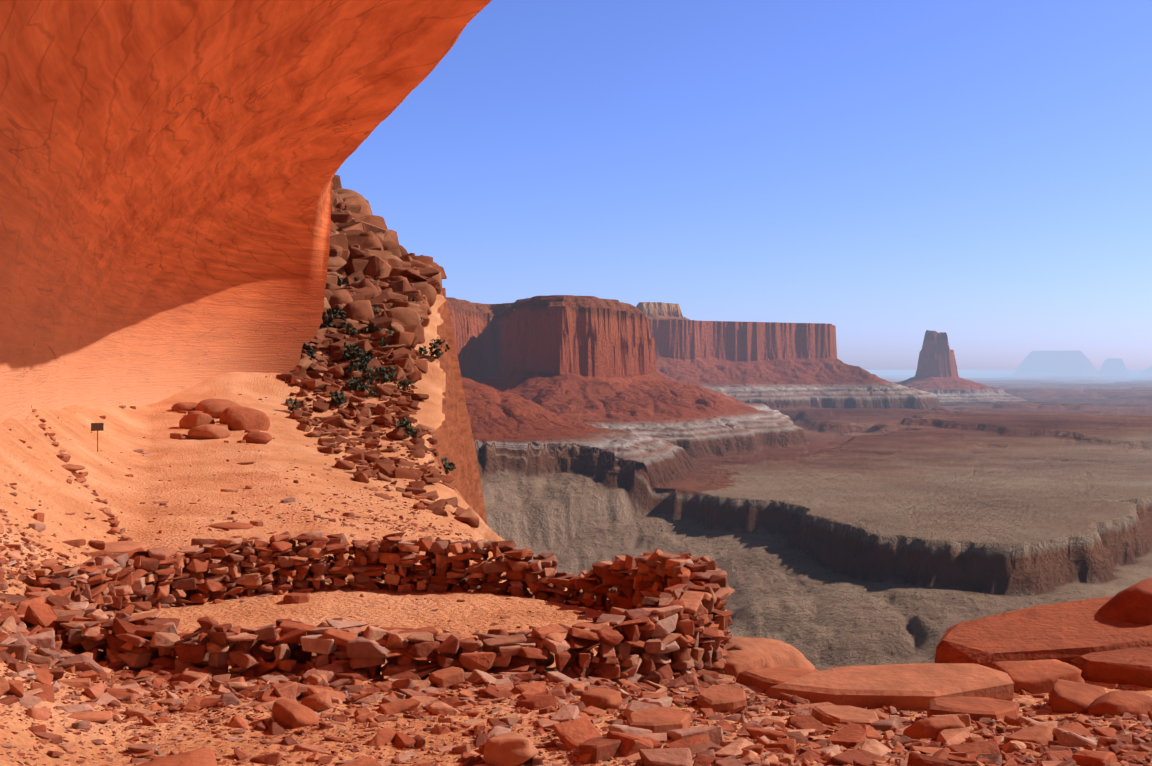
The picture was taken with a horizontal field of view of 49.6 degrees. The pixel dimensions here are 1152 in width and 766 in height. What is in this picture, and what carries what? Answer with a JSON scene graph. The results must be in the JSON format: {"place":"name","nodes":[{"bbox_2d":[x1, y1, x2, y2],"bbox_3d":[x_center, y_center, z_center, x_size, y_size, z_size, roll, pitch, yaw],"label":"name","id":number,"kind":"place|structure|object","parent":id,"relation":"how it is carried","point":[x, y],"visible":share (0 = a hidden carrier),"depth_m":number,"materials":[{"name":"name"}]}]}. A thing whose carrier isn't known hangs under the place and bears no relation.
{"place":"outdoors","nodes":[
{"label":"outdoors","id":0,"kind":"place"},
{"bbox_2d":[0,0,491,423],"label":"rock alcove","id":1,"kind":"object","parent":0,"point":[169,169],"depth_m":28.76,"materials":[{"name":"stone"}]},
{"bbox_2d":[0,294,1151,765],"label":"sandy ground","id":2,"kind":"structure","parent":0,"point":[290,452],"depth_m":23.84,"materials":[{"name":"orange sand"}]},
{"bbox_2d":[91,423,103,451],"bbox_3d":[-12.269,1.413,31.990,0.300,0.780,0.036,0,1,-19],"label":"sign on stake","id":3,"kind":"object","parent":2,"relation":"on","point":[97,427],"visible":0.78,"depth_m":31.98,"materials":[{"name":"brown wood"}]},
{"bbox_2d":[135,747,216,765],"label":"boulder","id":4,"kind":"object","parent":2,"relation":"on","point":[203,757],"visible":1,"depth_m":6.26,"materials":[{"name":"stone"}]},
{"bbox_2d":[0,394,354,678],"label":"small stones","id":5,"kind":"object","parent":2,"relation":"on","point":[293,598],"visible":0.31,"depth_m":22.14,"materials":[{"name":"brown stone"}]},
{"bbox_2d":[61,399,332,562],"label":"boulders","id":6,"kind":"object","parent":2,"relation":"on","point":[197,420],"visible":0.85,"depth_m":43.14,"materials":[{"name":"stone"}]},
{"bbox_2d":[285,276,455,473],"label":"shrubs","id":7,"kind":"object","parent":2,"relation":"on","point":[362,355],"visible":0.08,"depth_m":55.64,"materials":[{"name":"green plant"}]},
{"bbox_2d":[276,182,478,527],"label":"talus blocks","id":8,"kind":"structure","parent":2,"relation":"on","point":[366,267],"depth_m":55.00,"materials":[{"name":"stone"}]},
{"bbox_2d":[323,175,436,344],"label":"boulders","id":9,"kind":"object","parent":8,"relation":"on","point":[409,317],"visible":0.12,"depth_m":68.51,"materials":[{"name":"stone"}]},
{"bbox_2d":[0,523,889,719],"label":"stone wall","id":10,"kind":"structure","parent":2,"relation":"on","point":[675,614],"depth_m":12.39,"materials":[{"name":"brown stone"}]},
{"bbox_2d":[0,626,1151,765],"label":"rocks","id":11,"kind":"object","parent":2,"relation":"on","point":[1067,687],"depth_m":11.36,"materials":[{"name":"stone"}]},
{"bbox_2d":[0,376,1151,765],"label":"rubble stones","id":12,"kind":"object","parent":2,"relation":"on","point":[1078,740],"visible":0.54,"depth_m":9.25,"materials":[{"name":"brown stone"}]},
{"bbox_2d":[627,596,1151,732],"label":"ledge slabs","id":13,"kind":"structure","parent":2,"relation":"on","point":[976,692],"depth_m":12.74,"materials":[{"name":"stone"}]},
{"bbox_2d":[1098,578,1151,624],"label":"boulder","id":14,"kind":"object","parent":2,"relation":"on","point":[1132,604],"visible":0.19,"depth_m":14.89,"materials":[{"name":"stone"}]},
{"bbox_2d":[439,288,803,492],"bbox_3d":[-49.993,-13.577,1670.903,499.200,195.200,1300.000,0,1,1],"label":"mesa promontory cliffs","id":15,"kind":"structure","parent":0,"point":[573,379],"depth_m":1484.09,"materials":[{"name":"red stone"}]},
{"bbox_2d":[335,0,1151,410],"label":"sky","id":16,"kind":"structure","parent":0,"point":[885,173],"materials":[{"name":"blue"}]},
{"bbox_2d":[471,350,1151,670],"bbox_3d":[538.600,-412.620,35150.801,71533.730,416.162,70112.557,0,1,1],"label":"canyon","id":17,"kind":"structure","parent":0,"point":[897,536],"depth_m":959.54,"materials":[{"name":"brown stone"}]},
{"bbox_2d":[636,302,963,413],"bbox_3d":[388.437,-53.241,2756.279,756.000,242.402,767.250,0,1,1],"label":"mesa","id":18,"kind":"structure","parent":17,"relation":"on","point":[784,366],"depth_m":2678.54,"materials":[{"name":"red stone"}]},
{"bbox_2d":[895,330,1086,405],"bbox_3d":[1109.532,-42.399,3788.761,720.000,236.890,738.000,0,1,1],"label":"butte","id":19,"kind":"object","parent":17,"relation":"on","point":[939,377],"depth_m":3703.54,"materials":[{"name":"brown stone"}]}
]}

